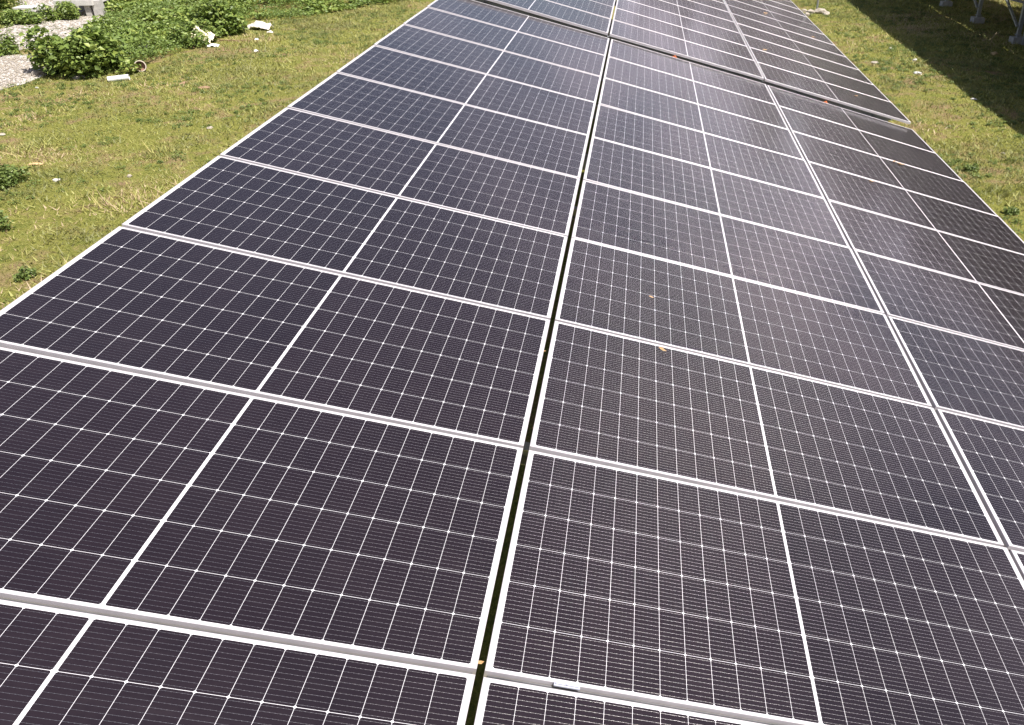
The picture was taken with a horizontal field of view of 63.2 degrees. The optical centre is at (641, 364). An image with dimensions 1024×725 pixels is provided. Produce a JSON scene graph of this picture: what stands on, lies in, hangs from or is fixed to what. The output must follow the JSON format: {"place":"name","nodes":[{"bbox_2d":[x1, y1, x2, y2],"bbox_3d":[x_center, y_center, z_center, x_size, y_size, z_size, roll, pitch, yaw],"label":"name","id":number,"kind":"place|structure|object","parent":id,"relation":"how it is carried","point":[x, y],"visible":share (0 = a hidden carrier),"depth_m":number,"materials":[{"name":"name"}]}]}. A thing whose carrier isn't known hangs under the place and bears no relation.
{"place":"outdoors","nodes":[
{"label":"outdoors","id":0,"kind":"place"},
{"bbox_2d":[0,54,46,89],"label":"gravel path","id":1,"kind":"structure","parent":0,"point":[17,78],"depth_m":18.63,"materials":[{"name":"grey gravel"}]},
{"bbox_2d":[0,0,1023,724],"bbox_3d":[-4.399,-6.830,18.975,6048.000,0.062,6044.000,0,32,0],"label":"ground","id":2,"kind":"structure","parent":0,"point":[80,246],"depth_m":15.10,"materials":[{"name":"green plant"}]},
{"bbox_2d":[0,210,15,231],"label":"weed clump","id":3,"kind":"object","parent":2,"relation":"on","point":[4,220],"visible":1,"depth_m":10.96,"materials":[{"name":"green plant"}]},
{"bbox_2d":[0,26,18,48],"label":"weed clump","id":4,"kind":"object","parent":2,"relation":"on","point":[6,38],"visible":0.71,"depth_m":20.31,"materials":[{"name":"green plant"}]},
{"bbox_2d":[0,38,19,55],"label":"leafy bush","id":5,"kind":"object","parent":2,"relation":"on","point":[9,48],"visible":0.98,"depth_m":20.25,"materials":[{"name":"green plant"}]},
{"bbox_2d":[0,0,26,10],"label":"leafy bush","id":6,"kind":"object","parent":2,"relation":"on","point":[4,4],"visible":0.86,"depth_m":26.06,"materials":[{"name":"green plant"}]},
{"bbox_2d":[0,163,31,189],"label":"weed clump","id":7,"kind":"object","parent":2,"relation":"on","point":[9,174],"visible":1,"depth_m":12.44,"materials":[{"name":"green plant"}]},
{"bbox_2d":[0,8,45,24],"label":"leafy bush","id":8,"kind":"object","parent":2,"relation":"on","point":[13,16],"visible":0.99,"depth_m":23.82,"materials":[{"name":"green plant"}]},
{"bbox_2d":[12,266,40,281],"bbox_3d":[-7.298,-1.088,9.678,0.213,0.165,0.297,7,33,11],"label":"weed clump","id":9,"kind":"object","parent":2,"relation":"on","point":[24,273],"visible":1,"depth_m":9.66,"materials":[{"name":"green plant"}]},
{"bbox_2d":[12,5,44,13],"bbox_3d":[-18.942,-10.906,25.328,0.652,0.379,0.500,-1,32,-2],"label":"concrete slab","id":10,"kind":"object","parent":2,"relation":"on","point":[22,7],"depth_m":25.10,"materials":[{"name":"grey concrete"}]},
{"bbox_2d":[31,69,46,75],"bbox_3d":[-13.694,-6.618,18.573,0.305,0.170,0.360,-1,32,-2],"label":"stone","id":11,"kind":"object","parent":2,"relation":"on","point":[36,72],"visible":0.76,"depth_m":18.48,"materials":[{"name":"grey stone"}]},
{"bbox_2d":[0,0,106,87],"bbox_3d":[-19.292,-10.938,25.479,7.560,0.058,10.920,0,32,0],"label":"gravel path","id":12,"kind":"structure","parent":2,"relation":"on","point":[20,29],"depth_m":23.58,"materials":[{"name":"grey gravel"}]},
{"bbox_2d":[32,0,79,20],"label":"leafy bush","id":13,"kind":"object","parent":2,"relation":"on","point":[66,10],"visible":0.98,"depth_m":24.41,"materials":[{"name":"green plant"}]},
{"bbox_2d":[18,23,129,79],"bbox_3d":[-12.848,-7.144,18.590,2.158,1.195,1.858,0,32,0],"label":"leafy bush","id":14,"kind":"object","parent":2,"relation":"on","point":[90,48],"visible":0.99,"depth_m":18.24,"materials":[{"name":"green plant"}]},
{"bbox_2d":[72,75,85,78],"bbox_3d":[-12.607,-6.436,18.313,0.283,0.085,0.184,-10,33,-15],"label":"stone","id":15,"kind":"object","parent":2,"relation":"on","point":[77,77],"visible":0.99,"depth_m":18.28,"materials":[{"name":"grey stone"}]},
{"bbox_2d":[52,0,110,15],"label":"concrete slab","id":16,"kind":"structure","parent":2,"relation":"on","point":[86,5],"depth_m":24.87,"materials":[{"name":"grey concrete"}]},
{"bbox_2d":[92,0,105,15],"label":"concrete block","id":17,"kind":"structure","parent":2,"relation":"on","point":[98,6],"depth_m":25.07,"materials":[{"name":"grey concrete"}]},
{"bbox_2d":[107,74,129,81],"bbox_3d":[-11.577,-6.344,18.096,0.420,0.122,0.124,-13,34,-15],"label":"plastic pipe","id":18,"kind":"object","parent":2,"relation":"on","point":[118,77],"visible":0.97,"depth_m":18.05,"materials":[{"name":"white plastic"}]},
{"bbox_2d":[134,60,146,71],"bbox_3d":[-11.529,-6.883,18.816,0.248,0.248,0.365,-15,25,-22],"label":"clay pot","id":19,"kind":"object","parent":2,"relation":"on","point":[143,66],"visible":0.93,"depth_m":18.72,"materials":[{"name":"ceramic"}]},
{"bbox_2d":[166,17,218,47],"bbox_3d":[-11.822,-8.722,21.456,1.190,0.698,1.706,-5,32,-7],"label":"leafy bush","id":20,"kind":"object","parent":2,"relation":"on","point":[186,27],"visible":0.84,"depth_m":21.28,"materials":[{"name":"green plant"}]},
{"bbox_2d":[191,26,217,42],"bbox_3d":[-11.610,-8.735,21.567,0.628,0.450,0.534,0,32,0],"label":"plastic bag","id":21,"kind":"object","parent":2,"relation":"on","point":[211,36],"visible":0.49,"depth_m":21.53,"materials":[{"name":"white plastic"}]},
{"bbox_2d":[188,0,248,34],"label":"leafy bush","id":22,"kind":"object","parent":2,"relation":"on","point":[231,17],"visible":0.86,"depth_m":22.56,"materials":[{"name":"green plant"}]},
{"bbox_2d":[85,0,402,73],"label":"shrub thicket","id":23,"kind":"object","parent":2,"relation":"on","point":[134,32],"visible":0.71,"depth_m":23.87,"materials":[{"name":"green plant"}]},
{"bbox_2d":[247,20,272,29],"bbox_3d":[-10.946,-9.735,23.402,0.756,0.233,0.412,3,32,5],"label":"sheet","id":24,"kind":"object","parent":2,"relation":"on","point":[260,24],"visible":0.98,"depth_m":23.33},
{"bbox_2d":[0,49,1009,724],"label":"mounting rack","id":25,"kind":"object","parent":2,"relation":"on","point":[524,453],"visible":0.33,"depth_m":2.62,"materials":[{"name":"metal"}]},
{"bbox_2d":[0,599,474,724],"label":"solar panel","id":26,"kind":"object","parent":25,"relation":"attached to","point":[62,667],"visible":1,"depth_m":2.37,"materials":[{"name":"black glass"}]},
{"bbox_2d":[0,347,522,674],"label":"solar panel","id":27,"kind":"object","parent":25,"relation":"attached to","point":[130,495],"visible":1,"depth_m":2.90,"materials":[{"name":"black glass"}]},
{"bbox_2d":[0,226,549,447],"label":"solar panel","id":28,"kind":"object","parent":25,"relation":"attached to","point":[143,303],"visible":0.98,"depth_m":3.82,"materials":[{"name":"black glass"}]},
{"bbox_2d":[122,156,567,319],"bbox_3d":[-1.612,-0.784,4.899,2.278,0.040,1.130,12,32,-7],"label":"solar panel","id":29,"kind":"object","parent":25,"relation":"attached to","point":[226,203],"visible":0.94,"depth_m":4.81,"materials":[{"name":"black glass"}]},
{"bbox_2d":[220,107,579,236],"bbox_3d":[-1.603,-1.399,5.876,2.278,0.040,1.130,12,32,-7],"label":"solar panel","id":30,"kind":"object","parent":25,"relation":"attached to","point":[350,154],"visible":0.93,"depth_m":5.80,"materials":[{"name":"black glass"}]},
{"bbox_2d":[287,72,588,177],"bbox_3d":[-1.594,-2.014,6.852,2.278,0.042,1.130,12,32,-7],"label":"solar panel","id":31,"kind":"object","parent":25,"relation":"attached to","point":[384,107],"visible":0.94,"depth_m":6.78,"materials":[{"name":"black glass"}]},
{"bbox_2d":[336,45,595,134],"bbox_3d":[-1.585,-2.630,7.828,2.278,0.041,1.130,12,32,-7],"label":"solar panel","id":32,"kind":"object","parent":25,"relation":"attached to","point":[385,66],"visible":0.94,"depth_m":7.77,"materials":[{"name":"black glass"}]},
{"bbox_2d":[374,24,600,102],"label":"solar panel","id":33,"kind":"object","parent":25,"relation":"attached to","point":[430,45],"visible":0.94,"depth_m":8.74,"materials":[{"name":"black glass"}]},
{"bbox_2d":[403,7,605,76],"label":"solar panel","id":34,"kind":"object","parent":25,"relation":"attached to","point":[497,37],"visible":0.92,"depth_m":9.72,"materials":[{"name":"black glass"}]},
{"bbox_2d":[427,0,609,55],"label":"solar panel","id":35,"kind":"object","parent":25,"relation":"attached to","point":[523,23],"visible":0.95,"depth_m":10.69,"materials":[{"name":"glass"}]},
{"bbox_2d":[554,680,579,689],"bbox_3d":[-0.239,1.027,2.627,0.085,0.013,0.018,13,31,-7],"label":"clamp","id":36,"kind":"object","parent":25,"relation":"attached to","point":[567,685],"visible":1,"depth_m":2.62,"materials":[{"name":"white metal"}]},
{"bbox_2d":[474,677,766,724],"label":"solar panel","id":37,"kind":"object","parent":25,"relation":"attached to","point":[501,702],"visible":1,"depth_m":2.57,"materials":[{"name":"black glass"}]},
{"bbox_2d":[608,39,775,104],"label":"solar panel","id":38,"kind":"object","parent":25,"relation":"attached to","point":[650,59],"visible":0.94,"depth_m":11.01,"materials":[{"name":"black glass"}]},
{"bbox_2d":[604,57,788,129],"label":"solar panel","id":39,"kind":"object","parent":25,"relation":"attached to","point":[631,74],"visible":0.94,"depth_m":10.03,"materials":[{"name":"black glass"}]},
{"bbox_2d":[598,78,804,159],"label":"solar panel","id":40,"kind":"object","parent":25,"relation":"attached to","point":[670,110],"visible":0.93,"depth_m":9.05,"materials":[{"name":"black glass"}]},
{"bbox_2d":[592,104,824,198],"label":"solar panel","id":41,"kind":"object","parent":25,"relation":"attached to","point":[632,130],"visible":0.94,"depth_m":8.06,"materials":[{"name":"black glass"}]},
{"bbox_2d":[582,137,849,247],"bbox_3d":[0.636,-1.514,7.146,2.278,0.042,1.130,13,31,-8],"label":"solar panel","id":42,"kind":"object","parent":25,"relation":"attached to","point":[642,172],"visible":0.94,"depth_m":7.08,"materials":[{"name":"black glass"}]},
{"bbox_2d":[571,180,883,313],"bbox_3d":[0.628,-0.902,6.168,2.278,0.040,1.130,13,31,-7],"label":"solar panel","id":43,"kind":"object","parent":25,"relation":"attached to","point":[684,235],"visible":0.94,"depth_m":6.09,"materials":[{"name":"black glass"}]},
{"bbox_2d":[554,238,931,406],"bbox_3d":[0.620,-0.291,5.189,2.278,0.043,1.130,13,31,-7],"label":"solar panel","id":44,"kind":"object","parent":25,"relation":"attached to","point":[607,289],"visible":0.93,"depth_m":5.10,"materials":[{"name":"black glass"}]},
{"bbox_2d":[483,450,1023,724],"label":"solar panel","id":45,"kind":"object","parent":25,"relation":"attached to","point":[626,584],"visible":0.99,"depth_m":3.13,"materials":[{"name":"black glass"}]},
{"bbox_2d":[529,321,1003,546],"bbox_3d":[0.612,0.320,4.210,2.278,0.040,1.130,13,31,-7],"label":"solar panel","id":46,"kind":"object","parent":25,"relation":"attached to","point":[620,402],"visible":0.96,"depth_m":4.11,"materials":[{"name":"black glass"}]},
{"bbox_2d":[767,85,934,152],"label":"solar panel","id":47,"kind":"object","parent":25,"relation":"attached to","point":[841,116],"visible":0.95,"depth_m":11.34,"materials":[{"name":"black glass"}]},
{"bbox_2d":[778,106,963,181],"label":"solar panel","id":48,"kind":"object","parent":25,"relation":"attached to","point":[846,136],"visible":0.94,"depth_m":10.35,"materials":[{"name":"black glass"}]},
{"bbox_2d":[791,131,997,215],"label":"solar panel","id":49,"kind":"object","parent":25,"relation":"attached to","point":[877,168],"visible":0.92,"depth_m":9.37,"materials":[{"name":"black glass"}]},
{"bbox_2d":[807,161,1023,254],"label":"solar panel","id":50,"kind":"object","parent":25,"relation":"attached to","point":[859,192],"visible":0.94,"depth_m":8.39,"materials":[{"name":"black glass"}]},
{"bbox_2d":[827,200,1023,294],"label":"solar panel","id":51,"kind":"object","parent":25,"relation":"attached to","point":[923,247],"visible":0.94,"depth_m":7.39,"materials":[{"name":"black glass"}]},
{"bbox_2d":[853,250,1023,350],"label":"solar panel","id":52,"kind":"object","parent":25,"relation":"attached to","point":[926,297],"visible":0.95,"depth_m":6.37,"materials":[{"name":"black glass"}]},
{"bbox_2d":[887,316,1023,429],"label":"solar panel","id":53,"kind":"object","parent":25,"relation":"attached to","point":[968,376],"visible":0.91,"depth_m":5.38,"materials":[{"name":"black glass"}]},
{"bbox_2d":[936,409,1023,551],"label":"solar panel","id":54,"kind":"object","parent":25,"relation":"attached to","point":[990,455],"visible":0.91,"depth_m":4.46,"materials":[{"name":"black glass"}]},
{"bbox_2d":[1009,550,1023,579],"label":"solar panel","id":55,"kind":"object","parent":25,"relation":"attached to","point":[1017,557],"visible":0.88,"depth_m":3.80,"materials":[{"name":"glass"}]},
{"bbox_2d":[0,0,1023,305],"bbox_3d":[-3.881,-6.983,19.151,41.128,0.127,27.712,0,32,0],"label":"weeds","id":56,"kind":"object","parent":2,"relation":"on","point":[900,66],"visible":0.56,"depth_m":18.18,"materials":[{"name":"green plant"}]},
{"bbox_2d":[474,0,891,168],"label":"mounting rack","id":57,"kind":"object","parent":2,"relation":"on","point":[886,119],"visible":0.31,"depth_m":11.76,"materials":[{"name":"metal"}]},
{"bbox_2d":[488,0,610,34],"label":"solar panel","id":58,"kind":"object","parent":57,"relation":"attached to","point":[572,16],"visible":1,"depth_m":11.63,"materials":[{"name":"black glass"}]},
{"bbox_2d":[547,0,613,18],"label":"solar panel","id":59,"kind":"object","parent":57,"relation":"attached to","point":[597,8],"visible":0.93,"depth_m":12.69,"materials":[{"name":"black glass"}]},
{"bbox_2d":[592,0,614,6],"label":"solar panel","id":60,"kind":"object","parent":57,"relation":"attached to","point":[609,2],"visible":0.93,"depth_m":13.56,"materials":[{"name":"black glass"}]},
{"bbox_2d":[615,0,746,45],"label":"solar panel","id":61,"kind":"object","parent":57,"relation":"attached to","point":[681,21],"visible":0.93,"depth_m":13.99,"materials":[{"name":"black glass"}]},
{"bbox_2d":[613,8,754,60],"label":"solar panel","id":62,"kind":"object","parent":57,"relation":"attached to","point":[667,29],"visible":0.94,"depth_m":13.01,"materials":[{"name":"black glass"}]},
{"bbox_2d":[629,0,739,32],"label":"solar panel","id":63,"kind":"object","parent":57,"relation":"attached to","point":[694,15],"visible":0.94,"depth_m":14.97,"materials":[{"name":"black glass"}]},
{"bbox_2d":[609,20,763,79],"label":"solar panel","id":64,"kind":"object","parent":57,"relation":"attached to","point":[682,48],"visible":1,"depth_m":11.95,"materials":[{"name":"black glass"}]},
{"bbox_2d":[661,0,734,21],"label":"solar panel","id":65,"kind":"object","parent":57,"relation":"attached to","point":[705,9],"visible":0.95,"depth_m":15.96,"materials":[{"name":"black glass"}]},
{"bbox_2d":[689,0,728,11],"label":"solar panel","id":66,"kind":"object","parent":57,"relation":"attached to","point":[717,5],"visible":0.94,"depth_m":16.92,"materials":[{"name":"black glass"}]},
{"bbox_2d":[724,0,822,33],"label":"solar panel","id":67,"kind":"object","parent":57,"relation":"attached to","point":[773,15],"visible":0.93,"depth_m":18.22,"materials":[{"name":"black glass"}]},
{"bbox_2d":[736,0,813,24],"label":"solar panel","id":68,"kind":"object","parent":57,"relation":"attached to","point":[778,11],"visible":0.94,"depth_m":19.23,"materials":[{"name":"black glass"}]},
{"bbox_2d":[726,4,833,44],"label":"solar panel","id":69,"kind":"object","parent":57,"relation":"attached to","point":[777,23],"visible":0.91,"depth_m":17.25,"materials":[{"name":"black glass"}]},
{"bbox_2d":[754,0,806,16],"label":"solar panel","id":70,"kind":"object","parent":57,"relation":"attached to","point":[784,7],"visible":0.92,"depth_m":20.20,"materials":[{"name":"black glass"}]},
{"bbox_2d":[771,0,798,8],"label":"solar panel","id":71,"kind":"object","parent":57,"relation":"attached to","point":[788,3],"visible":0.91,"depth_m":21.19,"materials":[{"name":"black glass"}]},
{"bbox_2d":[731,13,845,56],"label":"solar panel","id":72,"kind":"object","parent":57,"relation":"attached to","point":[777,31],"visible":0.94,"depth_m":16.26,"materials":[{"name":"black glass"}]},
{"bbox_2d":[736,23,858,69],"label":"solar panel","id":73,"kind":"object","parent":57,"relation":"attached to","point":[793,45],"visible":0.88,"depth_m":15.28,"materials":[{"name":"black glass"}]},
{"bbox_2d":[742,34,873,84],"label":"solar panel","id":74,"kind":"object","parent":57,"relation":"attached to","point":[803,58],"visible":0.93,"depth_m":14.31,"materials":[{"name":"black glass"}]},
{"bbox_2d":[748,47,889,101],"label":"solar panel","id":75,"kind":"object","parent":57,"relation":"attached to","point":[796,67],"visible":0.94,"depth_m":13.32,"materials":[{"name":"black glass"}]},
{"bbox_2d":[756,62,910,123],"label":"solar panel","id":76,"kind":"object","parent":57,"relation":"attached to","point":[824,90],"visible":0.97,"depth_m":12.26,"materials":[{"name":"black glass"}]},
{"bbox_2d":[814,8,825,13],"bbox_3d":[5.606,-11.085,25.660,0.437,0.216,0.337,-1,32,-1],"label":"rubble","id":77,"kind":"object","parent":2,"relation":"on","point":[819,10],"visible":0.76,"depth_m":25.56,"materials":[{"name":"stone"}]},
{"bbox_2d":[963,163,979,171],"bbox_3d":[5.262,-3.143,13.029,0.281,0.144,0.222,0,32,0],"label":"weed clump","id":78,"kind":"object","parent":2,"relation":"on","point":[974,166],"visible":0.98,"depth_m":12.99,"materials":[{"name":"green plant"}]},
{"bbox_2d":[939,0,1023,43],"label":"mounting rack","id":79,"kind":"object","parent":2,"relation":"on","point":[978,18],"visible":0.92,"depth_m":21.84,"materials":[{"name":"metal"}]},
{"bbox_2d":[1002,206,1019,215],"bbox_3d":[5.193,-2.148,11.489,0.247,0.144,0.193,0,32,0],"label":"weed clump","id":80,"kind":"object","parent":2,"relation":"on","point":[1014,210],"visible":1,"depth_m":11.47,"materials":[{"name":"green plant"}]},
{"bbox_2d":[1011,0,1023,44],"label":"rack","id":81,"kind":"object","parent":2,"relation":"on","point":[1021,1],"visible":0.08,"depth_m":20.75,"materials":[{"name":"metal"}]}
]}

